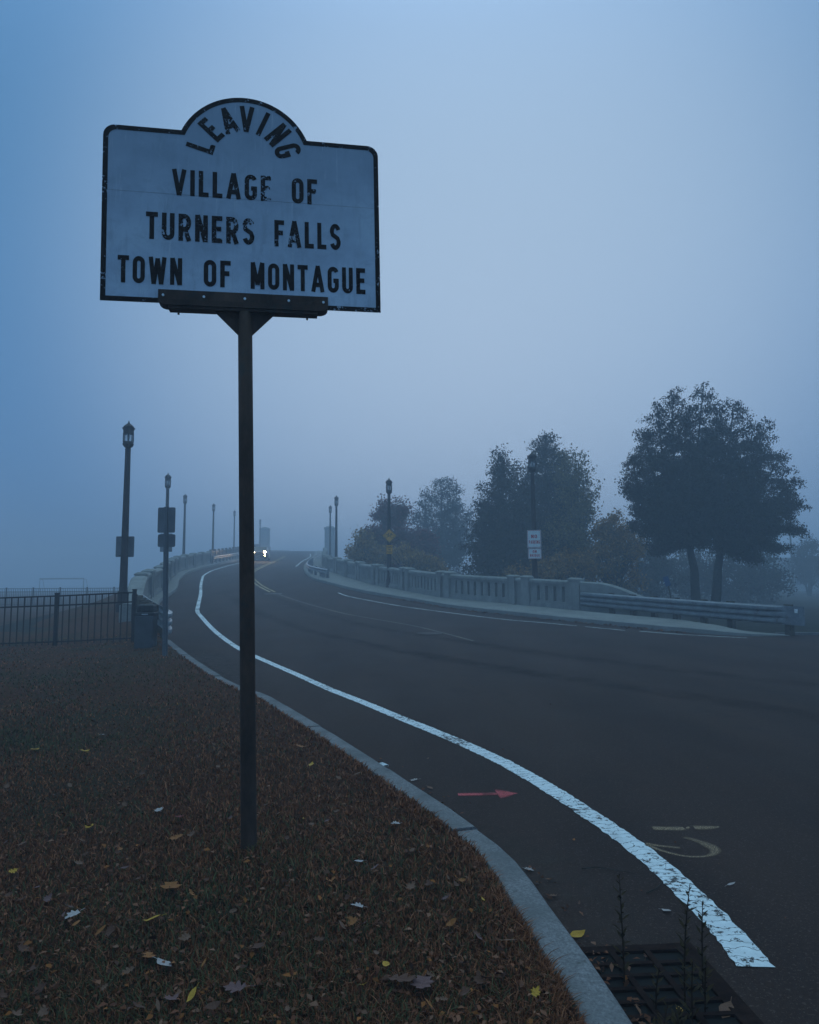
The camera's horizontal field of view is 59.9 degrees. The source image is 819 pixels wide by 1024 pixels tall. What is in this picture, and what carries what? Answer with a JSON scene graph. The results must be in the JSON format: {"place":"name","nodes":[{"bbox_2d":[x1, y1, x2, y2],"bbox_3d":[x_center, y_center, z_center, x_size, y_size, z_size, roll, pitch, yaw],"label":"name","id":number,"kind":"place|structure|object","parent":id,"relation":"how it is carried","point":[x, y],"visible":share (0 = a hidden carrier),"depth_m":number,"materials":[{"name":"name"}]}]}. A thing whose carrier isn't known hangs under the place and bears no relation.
{"place":"outdoors","nodes":[
{"label":"outdoors","id":0,"kind":"place"},
{"bbox_2d":[150,550,286,603],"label":"pavement","id":1,"kind":"structure","parent":0,"point":[173,584],"depth_m":44.54,"materials":[{"name":"concrete"}]},
{"bbox_2d":[119,551,211,622],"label":"bridge parapet","id":2,"kind":"structure","parent":1,"relation":"on","point":[148,583],"depth_m":31.75,"materials":[{"name":"concrete"}]},
{"bbox_2d":[116,421,134,611],"bbox_3d":[-8.981,0.092,22.510,0.400,6.100,0.400,0,-6,0],"label":"street lamp","id":3,"kind":"object","parent":2,"relation":"on","point":[128,428],"visible":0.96,"depth_m":22.43,"materials":[{"name":"metal"}]},
{"bbox_2d":[116,536,133,556],"bbox_3d":[-9.016,1.086,22.433,0.560,0.655,0.303,0,-6,-7],"label":"sign plate","id":4,"kind":"object","parent":3,"relation":"attached to","point":[130,547],"visible":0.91,"depth_m":22.58,"materials":[{"name":"metal"}]},
{"bbox_2d":[165,473,171,506],"bbox_3d":[-13.428,0.835,39.323,0.400,6.100,0.400,1,-6,-11],"label":"street lamp","id":5,"kind":"object","parent":1,"relation":"on","point":[168,477],"visible":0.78,"depth_m":39.45,"materials":[{"name":"metal"}]},
{"bbox_2d":[182,494,187,553],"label":"street lamp","id":6,"kind":"object","parent":1,"relation":"on","point":[185,496],"visible":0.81,"depth_m":60.16,"materials":[{"name":"metal"}]},
{"bbox_2d":[212,504,215,550],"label":"street lamp","id":7,"kind":"object","parent":1,"relation":"on","point":[213,508],"visible":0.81,"depth_m":76.14,"materials":[{"name":"metal"}]},
{"bbox_2d":[212,552,238,562],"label":"guard rail","id":8,"kind":"object","parent":1,"relation":"on","point":[219,557],"visible":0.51,"depth_m":72.78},
{"bbox_2d":[209,544,258,561],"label":"bridge railing","id":9,"kind":"object","parent":1,"relation":"on","point":[222,551],"visible":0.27,"depth_m":77.31,"materials":[{"name":"concrete"}]},
{"bbox_2d":[233,510,235,547],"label":"street lamp","id":10,"kind":"object","parent":1,"relation":"on","point":[234,513],"visible":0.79,"depth_m":100.18,"materials":[{"name":"metal"}]},
{"bbox_2d":[259,520,260,546],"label":"street lamp","id":11,"kind":"object","parent":1,"relation":"on","point":[259,532],"visible":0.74,"depth_m":121.23,"materials":[{"name":"metal"}]},
{"bbox_2d":[259,527,270,549],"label":"bridge pylon","id":12,"kind":"object","parent":1,"relation":"on","point":[265,537],"visible":0.53,"depth_m":149.51,"materials":[{"name":"concrete"}]},
{"bbox_2d":[0,550,598,1023],"bbox_3d":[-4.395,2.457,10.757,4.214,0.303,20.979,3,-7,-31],"label":"grass","id":13,"kind":"structure","parent":0,"point":[558,993],"depth_m":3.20,"materials":[{"name":"plant"}]},
{"bbox_2d":[0,988,8,999],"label":"fallen leaf","id":14,"kind":"object","parent":13,"relation":"on","point":[3,994],"visible":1,"depth_m":2.50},
{"bbox_2d":[12,1009,22,1017],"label":"fallen leaf","id":15,"kind":"object","parent":13,"relation":"on","point":[18,1012],"visible":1,"depth_m":2.39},
{"bbox_2d":[15,943,28,951],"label":"fallen leaf","id":16,"kind":"object","parent":13,"relation":"on","point":[22,947],"visible":1,"depth_m":2.79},
{"bbox_2d":[33,982,46,994],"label":"fallen leaf","id":17,"kind":"object","parent":13,"relation":"on","point":[39,987],"visible":0.95,"depth_m":2.53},
{"bbox_2d":[37,1006,48,1016],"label":"fallen leaf","id":18,"kind":"object","parent":13,"relation":"on","point":[42,1012],"visible":1,"depth_m":2.39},
{"bbox_2d":[44,893,51,902],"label":"fallen leaf","id":19,"kind":"object","parent":13,"relation":"on","point":[47,898],"visible":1,"depth_m":3.24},
{"bbox_2d":[0,587,117,606],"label":"metal fence","id":20,"kind":"object","parent":13,"relation":"on","point":[60,591],"visible":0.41,"depth_m":50.18,"materials":[{"name":"metal"}]},
{"bbox_2d":[39,578,88,594],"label":"soccer goal","id":21,"kind":"object","parent":13,"relation":"on","point":[60,578],"visible":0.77,"depth_m":121.39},
{"bbox_2d":[0,589,136,646],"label":"metal fence","id":22,"kind":"object","parent":13,"relation":"on","point":[56,605],"visible":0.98,"depth_m":17.03,"materials":[{"name":"metal"}]},
{"bbox_2d":[65,908,84,918],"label":"fallen leaf","id":23,"kind":"object","parent":13,"relation":"on","point":[72,913],"visible":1,"depth_m":3.07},
{"bbox_2d":[91,925,105,939],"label":"fallen leaf","id":24,"kind":"object","parent":13,"relation":"on","point":[100,929],"visible":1,"depth_m":2.91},
{"bbox_2d":[104,923,115,935],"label":"fallen leaf","id":25,"kind":"object","parent":13,"relation":"on","point":[110,930],"visible":1,"depth_m":2.90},
{"bbox_2d":[121,964,138,973],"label":"fallen leaf","id":26,"kind":"object","parent":13,"relation":"on","point":[127,970],"visible":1,"depth_m":2.61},
{"bbox_2d":[129,1000,144,1007],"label":"fallen leaf","id":27,"kind":"object","parent":13,"relation":"on","point":[136,1004],"visible":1,"depth_m":2.40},
{"bbox_2d":[134,604,157,648],"bbox_3d":[-5.844,2.534,15.775,0.430,0.960,0.368,0,-6,-5],"label":"trash can","id":28,"kind":"object","parent":13,"relation":"on","point":[146,622],"visible":0.96,"depth_m":15.62,"materials":[{"name":"grey plastic"}]},
{"bbox_2d":[143,951,156,957],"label":"fallen leaf","id":29,"kind":"object","parent":13,"relation":"on","point":[148,954],"visible":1,"depth_m":2.70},
{"bbox_2d":[131,594,172,633],"bbox_3d":[-6.780,2.867,18.521,0.408,1.402,7.633,2,-6,-26],"label":"guard rail","id":30,"kind":"object","parent":13,"relation":"on","point":[142,599],"visible":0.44,"depth_m":17.80,"materials":[{"name":"grey"}]},
{"bbox_2d":[155,995,159,1011],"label":"fallen leaf","id":31,"kind":"object","parent":13,"relation":"on","point":[158,1004],"visible":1,"depth_m":2.39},
{"bbox_2d":[154,957,171,965],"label":"fallen leaf","id":32,"kind":"object","parent":13,"relation":"on","point":[166,963],"visible":1,"depth_m":2.64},
{"bbox_2d":[162,507,168,655],"bbox_3d":[-4.846,1.371,14.116,0.153,2.962,0.042,0,-6,0],"label":"sign post","id":33,"kind":"object","parent":13,"relation":"on","point":[165,586],"visible":0.98,"depth_m":14.11,"materials":[{"name":"metal"}]},
{"bbox_2d":[157,507,175,532],"bbox_3d":[-4.874,0.162,14.264,0.352,0.510,0.003,0,-6,0],"label":"sign plate","id":34,"kind":"object","parent":33,"relation":"attached to","point":[172,512],"visible":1,"depth_m":14.26,"materials":[{"name":"metal"}]},
{"bbox_2d":[158,534,174,546],"bbox_3d":[-4.860,0.573,14.223,0.352,0.251,0.003,0,-6,0],"label":"sign plate","id":35,"kind":"object","parent":33,"relation":"attached to","point":[171,540],"visible":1,"depth_m":14.22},
{"bbox_2d":[163,993,178,1002],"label":"fallen leaf","id":36,"kind":"object","parent":13,"relation":"on","point":[169,997],"visible":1,"depth_m":2.43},
{"bbox_2d":[161,881,181,888],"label":"fallen leaf","id":37,"kind":"object","parent":13,"relation":"on","point":[173,885],"visible":1,"depth_m":3.29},
{"bbox_2d":[169,833,188,839],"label":"fallen leaf","id":38,"kind":"object","parent":13,"relation":"on","point":[175,837],"visible":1,"depth_m":3.97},
{"bbox_2d":[179,932,191,940],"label":"fallen leaf","id":39,"kind":"object","parent":13,"relation":"on","point":[185,936],"visible":1,"depth_m":2.81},
{"bbox_2d":[187,984,197,1001],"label":"fallen leaf","id":40,"kind":"object","parent":13,"relation":"on","point":[191,993],"visible":0.94,"depth_m":2.44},
{"bbox_2d":[204,1000,224,1009],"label":"fallen leaf","id":41,"kind":"object","parent":13,"relation":"on","point":[213,1005],"visible":1,"depth_m":2.37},
{"bbox_2d":[222,980,255,992],"bbox_3d":[-0.590,1.641,2.458,0.130,0.011,0.056,-15,3,17],"label":"fallen leaf","id":42,"kind":"object","parent":13,"relation":"on","point":[232,986],"visible":1,"depth_m":2.46,"materials":[{"name":"plant"}]},
{"bbox_2d":[100,98,380,853],"bbox_3d":[-0.944,-0.186,3.976,1.581,4.520,0.085,1,-6,-10],"label":"town sign","id":43,"kind":"object","parent":13,"relation":"on","point":[245,220],"visible":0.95,"depth_m":4.09,"materials":[{"name":"metal"}]},
{"bbox_2d":[248,942,265,949],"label":"fallen leaf","id":44,"kind":"object","parent":13,"relation":"on","point":[257,945],"visible":1,"depth_m":2.72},
{"bbox_2d":[310,936,323,940],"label":"fallen leaf","id":45,"kind":"object","parent":13,"relation":"on","point":[318,938],"visible":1,"depth_m":2.77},
{"bbox_2d":[348,916,357,925],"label":"fallen leaf","id":46,"kind":"object","parent":13,"relation":"on","point":[352,920],"visible":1,"depth_m":2.92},
{"bbox_2d":[376,973,418,981],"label":"fallen leaf","id":47,"kind":"object","parent":13,"relation":"on","point":[402,977],"visible":1,"depth_m":2.52,"materials":[{"name":"plant"}]},
{"bbox_2d":[0,597,813,1023],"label":"leaf litter","id":48,"kind":"object","parent":13,"relation":"on","point":[420,1003],"visible":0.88,"depth_m":2.82,"materials":[{"name":"plant"}]},
{"bbox_2d":[405,881,414,892],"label":"fallen leaf","id":49,"kind":"object","parent":13,"relation":"on","point":[410,886],"visible":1,"depth_m":3.27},
{"bbox_2d":[410,974,433,988],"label":"fallen leaf","id":50,"kind":"object","parent":13,"relation":"on","point":[419,981],"visible":1,"depth_m":2.49,"materials":[{"name":"plant"}]},
{"bbox_2d":[446,916,459,925],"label":"fallen leaf","id":51,"kind":"object","parent":13,"relation":"on","point":[451,922],"visible":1,"depth_m":2.93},
{"bbox_2d":[459,986,469,997],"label":"fallen leaf","id":52,"kind":"object","parent":13,"relation":"on","point":[465,991],"visible":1,"depth_m":2.45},
{"bbox_2d":[473,969,485,989],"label":"fallen leaf","id":53,"kind":"object","parent":13,"relation":"on","point":[479,979],"visible":1,"depth_m":2.52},
{"bbox_2d":[531,986,539,998],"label":"fallen leaf","id":54,"kind":"object","parent":13,"relation":"on","point":[535,992],"visible":1,"depth_m":2.42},
{"bbox_2d":[0,588,662,591],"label":"ground","id":55,"kind":"structure","parent":0,"point":[91,590],"depth_m":275.16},
{"bbox_2d":[454,443,548,578],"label":"conifer tree","id":56,"kind":"object","parent":55,"relation":"on","point":[502,535],"visible":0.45,"depth_m":40.03,"materials":[{"name":"green plant"}]},
{"bbox_2d":[510,429,598,595],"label":"conifer tree","id":57,"kind":"object","parent":55,"relation":"on","point":[544,495],"visible":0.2,"depth_m":42.09,"materials":[{"name":"green plant"}]},
{"bbox_2d":[625,532,689,597],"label":"bushy tree","id":58,"kind":"object","parent":55,"relation":"on","point":[658,569],"visible":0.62,"depth_m":49.16,"materials":[{"name":"green plant"}]},
{"bbox_2d":[675,550,797,603],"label":"bushy tree","id":59,"kind":"object","parent":55,"relation":"on","point":[747,581],"visible":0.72,"depth_m":53.09,"materials":[{"name":"green plant"}]},
{"bbox_2d":[778,532,818,595],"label":"bushy tree","id":60,"kind":"object","parent":55,"relation":"on","point":[806,569],"visible":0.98,"depth_m":77.46,"materials":[{"name":"green plant"}]},
{"bbox_2d":[0,590,818,637],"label":"verge","id":61,"kind":"structure","parent":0,"point":[810,604],"depth_m":27.81,"materials":[{"name":"plant"}]},
{"bbox_2d":[334,495,338,556],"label":"street lamp","id":62,"kind":"object","parent":61,"relation":"on","point":[336,498],"visible":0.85,"depth_m":56.50,"materials":[{"name":"metal"}]},
{"bbox_2d":[343,524,395,566],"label":"shrub","id":63,"kind":"object","parent":61,"relation":"on","point":[365,548],"visible":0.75,"depth_m":50.03,"materials":[{"name":"green plant"}]},
{"bbox_2d":[386,479,392,587],"bbox_3d":[-1.086,1.169,37.975,0.400,6.100,0.400,-1,-6,10],"label":"street lamp","id":64,"kind":"object","parent":61,"relation":"on","point":[389,482],"visible":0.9,"depth_m":38.01,"materials":[{"name":"metal"}]},
{"bbox_2d":[383,529,395,542],"bbox_3d":[-1.067,1.261,37.783,0.725,0.725,0.009,0,-6,0],"label":"bicycle sign","id":65,"kind":"object","parent":64,"relation":"attached to","point":[389,535],"visible":1,"depth_m":37.78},
{"bbox_2d":[386,545,392,553],"bbox_3d":[-1.066,1.988,37.711,0.330,0.480,0.008,0,-6,0],"label":"share plate","id":66,"kind":"object","parent":64,"relation":"attached to","point":[389,549],"visible":1,"depth_m":37.71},
{"bbox_2d":[360,493,448,567],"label":"maple tree","id":67,"kind":"object","parent":61,"relation":"on","point":[421,539],"visible":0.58,"depth_m":51.85,"materials":[{"name":"green plant"}]},
{"bbox_2d":[375,542,448,571],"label":"shrub","id":68,"kind":"object","parent":61,"relation":"on","point":[405,555],"visible":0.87,"depth_m":46.38,"materials":[{"name":"green plant"}]},
{"bbox_2d":[409,475,476,574],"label":"pine tree","id":69,"kind":"object","parent":61,"relation":"on","point":[452,534],"visible":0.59,"depth_m":61.97,"materials":[{"name":"green plant"}]},
{"bbox_2d":[490,544,603,581],"bbox_3d":[7.357,3.956,37.506,6.192,4.518,2.894,-1,-6,11],"label":"shrub","id":70,"kind":"object","parent":61,"relation":"on","point":[567,565],"visible":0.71,"depth_m":37.16,"materials":[{"name":"green plant"}]},
{"bbox_2d":[536,443,607,581],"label":"willow tree","id":71,"kind":"object","parent":61,"relation":"on","point":[586,510],"visible":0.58,"depth_m":40.87,"materials":[{"name":"green plant"}]},
{"bbox_2d":[574,507,652,593],"bbox_3d":[11.234,3.038,39.265,4.431,6.565,3.797,0,-6,0],"label":"shrub","id":72,"kind":"object","parent":61,"relation":"on","point":[614,564],"visible":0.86,"depth_m":38.96,"materials":[{"name":"green plant"}]},
{"bbox_2d":[663,576,671,597],"bbox_3d":[10.192,3.510,27.777,0.535,2.013,0.066,0,-6,0],"label":"marker post","id":73,"kind":"object","parent":61,"relation":"on","point":[666,581],"visible":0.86,"depth_m":27.82,"materials":[{"name":"grey wood"}]},
{"bbox_2d":[648,548,722,598],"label":"bushy tree","id":74,"kind":"object","parent":61,"relation":"on","point":[681,559],"visible":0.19,"depth_m":55.27,"materials":[{"name":"green plant"}]},
{"bbox_2d":[580,592,804,635],"bbox_3d":[8.676,3.288,22.735,0.641,1.396,8.528,3,-7,-29],"label":"guard rail","id":75,"kind":"object","parent":61,"relation":"on","point":[789,616],"visible":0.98,"depth_m":21.93,"materials":[{"name":"grey metal"}]},
{"bbox_2d":[614,381,812,616],"bbox_3d":[14.127,-0.547,33.572,9.472,11.580,6.215,2,-6,-24],"label":"tree","id":76,"kind":"object","parent":61,"relation":"on","point":[691,497],"visible":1,"depth_m":32.59,"materials":[{"name":"green plant"}]},
{"bbox_2d":[756,558,818,590],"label":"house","id":77,"kind":"structure","parent":61,"relation":"on","point":[799,586],"depth_m":111.41,"materials":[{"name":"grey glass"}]},
{"bbox_2d":[781,533,794,592],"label":"utility pole","id":78,"kind":"object","parent":61,"relation":"on","point":[793,587],"visible":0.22,"depth_m":87.70,"materials":[{"name":"brown wood"}]},
{"bbox_2d":[0,0,818,590],"label":"sky","id":79,"kind":"structure","parent":0,"point":[590,211],"materials":[{"name":"blue"}]},
{"bbox_2d":[159,551,818,1023],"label":"road","id":80,"kind":"structure","parent":0,"point":[635,733],"depth_m":7.31,"materials":[{"name":"asphalt"}]},
{"bbox_2d":[254,547,270,559],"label":"car","id":81,"kind":"object","parent":80,"relation":"on","point":[261,553],"visible":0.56,"depth_m":80.23,"materials":[{"name":"paint"}]},
{"bbox_2d":[254,557,283,591],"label":"yellow centre line","id":82,"kind":"object","parent":80,"relation":"on","point":[261,584],"visible":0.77,"depth_m":44.50,"materials":[{"name":"paint"}]},
{"bbox_2d":[278,594,473,640],"bbox_3d":[-2.327,3.599,26.020,0.559,0.980,17.937,3,-6,-28],"label":"yellow centre line","id":83,"kind":"object","parent":80,"relation":"on","point":[378,619],"visible":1,"depth_m":23.36,"materials":[{"name":"paint"}]},
{"bbox_2d":[168,640,631,1023],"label":"kerb","id":84,"kind":"structure","parent":80,"relation":"on","point":[600,1005],"depth_m":3.21,"materials":[{"name":"concrete"}]},
{"bbox_2d":[418,632,442,634],"bbox_3d":[0.581,3.380,19.760,0.720,0.058,0.721,0,-6,0],"label":"manhole cover","id":85,"kind":"object","parent":80,"relation":"on","point":[430,633],"visible":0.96,"depth_m":19.67,"materials":[{"name":"metal"}]},
{"bbox_2d":[339,593,575,625],"bbox_3d":[0.384,3.769,28.603,1.134,0.914,16.009,3,-7,-33],"label":"white edge line","id":86,"kind":"object","parent":80,"relation":"on","point":[454,613],"visible":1,"depth_m":26.34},
{"bbox_2d":[195,563,774,966],"bbox_3d":[-9.981,3.599,40.417,4.019,4.167,78.417,1,-6,-14],"label":"white edge line","id":87,"kind":"object","parent":80,"relation":"on","point":[740,947],"visible":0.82,"depth_m":4.17,"materials":[{"name":"paint"}]},
{"bbox_2d":[458,790,515,796],"bbox_3d":[0.579,2.082,5.266,0.436,0.001,0.254,-2,-6,15],"label":"sprayed arrow","id":88,"kind":"object","parent":80,"relation":"on","point":[504,793],"visible":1,"depth_m":5.25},
{"bbox_2d":[570,930,584,936],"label":"fallen leaf","id":89,"kind":"object","parent":80,"relation":"on","point":[577,933],"visible":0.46,"depth_m":3.13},
{"bbox_2d":[580,942,763,1023],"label":"storm drain","id":90,"kind":"object","parent":80,"relation":"on","point":[663,957],"visible":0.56,"depth_m":2.73,"materials":[{"name":"black metal"}]},
{"bbox_2d":[611,874,634,982],"bbox_3d":[0.833,1.634,2.780,0.094,0.406,0.079,-3,-6,22],"label":"weed","id":91,"kind":"object","parent":90,"relation":"on","point":[627,964],"visible":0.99,"depth_m":2.78,"materials":[{"name":"green plant"}]},
{"bbox_2d":[649,964,666,1008],"bbox_3d":[0.893,1.721,2.566,0.068,0.189,0.082,-3,-6,21],"label":"weed","id":92,"kind":"object","parent":90,"relation":"on","point":[655,1001],"visible":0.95,"depth_m":2.57,"materials":[{"name":"green plant"}]},
{"bbox_2d":[668,1006,685,1023],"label":"weed","id":93,"kind":"object","parent":90,"relation":"on","point":[676,1011],"visible":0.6,"depth_m":2.42,"materials":[{"name":"green plant"}]},
{"bbox_2d":[670,1003,685,1022],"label":"weed","id":94,"kind":"object","parent":90,"relation":"on","point":[673,1017],"visible":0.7,"depth_m":2.46,"materials":[{"name":"green plant"}]},
{"bbox_2d":[677,1006,687,1023],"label":"weed","id":95,"kind":"object","parent":90,"relation":"on","point":[683,1021],"visible":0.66,"depth_m":2.45,"materials":[{"name":"green plant"}]},
{"bbox_2d":[671,884,696,1001],"bbox_3d":[1.013,1.585,2.605,0.076,0.467,0.121,1,-6,-16],"label":"weed","id":96,"kind":"object","parent":90,"relation":"on","point":[685,950],"visible":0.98,"depth_m":2.62,"materials":[{"name":"green plant"}]},
{"bbox_2d":[679,959,704,1023],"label":"weed","id":97,"kind":"object","parent":90,"relation":"on","point":[692,979],"visible":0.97,"depth_m":2.49,"materials":[{"name":"green plant"}]},
{"bbox_2d":[694,901,714,991],"bbox_3d":[1.108,1.660,2.700,0.091,0.335,0.075,5,-8,-43],"label":"weed","id":98,"kind":"object","parent":90,"relation":"on","point":[702,949],"visible":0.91,"depth_m":2.71,"materials":[{"name":"green plant"}]},
{"bbox_2d":[696,958,713,1012],"bbox_3d":[1.071,1.704,2.552,0.070,0.218,0.075,2,-6,-23],"label":"weed","id":99,"kind":"object","parent":90,"relation":"on","point":[707,997],"visible":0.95,"depth_m":2.55,"materials":[{"name":"green plant"}]},
{"bbox_2d":[719,996,733,1017],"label":"fallen leaf","id":100,"kind":"object","parent":90,"relation":"on","point":[725,1006],"visible":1,"depth_m":2.58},
{"bbox_2d":[646,826,717,856],"bbox_3d":[1.659,1.978,4.311,0.428,0.001,0.625,-3,-6,22],"label":"sprayed mark","id":101,"kind":"object","parent":80,"relation":"on","point":[668,828],"visible":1,"depth_m":4.46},
{"bbox_2d":[774,632,818,634],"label":"side street kerb","id":102,"kind":"structure","parent":80,"relation":"on","point":[806,633],"depth_m":19.79,"materials":[{"name":"concrete"}]},
{"bbox_2d":[304,551,789,635],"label":"pavement","id":103,"kind":"structure","parent":0,"point":[632,621],"depth_m":25.54,"materials":[{"name":"concrete"}]},
{"bbox_2d":[306,553,328,577],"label":"guard rail","id":104,"kind":"object","parent":103,"relation":"on","point":[315,569],"visible":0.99,"depth_m":49.01,"materials":[{"name":"metal"}]},
{"bbox_2d":[324,526,334,557],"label":"bridge pylon","id":105,"kind":"object","parent":103,"relation":"on","point":[326,540],"visible":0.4,"depth_m":118.40,"materials":[{"name":"concrete"}]},
{"bbox_2d":[322,548,672,618],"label":"bridge parapet","id":106,"kind":"structure","parent":103,"relation":"on","point":[528,590],"depth_m":29.55,"materials":[{"name":"concrete"}]},
{"bbox_2d":[329,505,331,555],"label":"street lamp","id":107,"kind":"object","parent":106,"relation":"attached to","point":[330,509],"visible":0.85,"depth_m":77.13,"materials":[{"name":"metal"}]},
{"bbox_2d":[527,452,537,578],"bbox_3d":[4.974,0.552,28.485,0.400,6.100,0.400,-3,-6,21],"label":"street lamp","id":108,"kind":"object","parent":106,"relation":"on","point":[531,457],"visible":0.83,"depth_m":28.52,"materials":[{"name":"metal"}]},
{"bbox_2d":[527,530,540,547],"bbox_3d":[4.952,1.070,28.252,0.545,0.700,0.009,-1,-6,3],"label":"parking sign","id":109,"kind":"object","parent":108,"relation":"attached to","point":[533,538],"visible":1,"depth_m":28.25,"materials":[{"name":"metal"}]},
{"bbox_2d":[528,548,541,558],"bbox_3d":[4.968,1.649,28.193,0.525,0.410,0.011,-1,-6,3],"label":"bridge plate","id":110,"kind":"object","parent":108,"relation":"attached to","point":[534,553],"visible":1,"depth_m":28.19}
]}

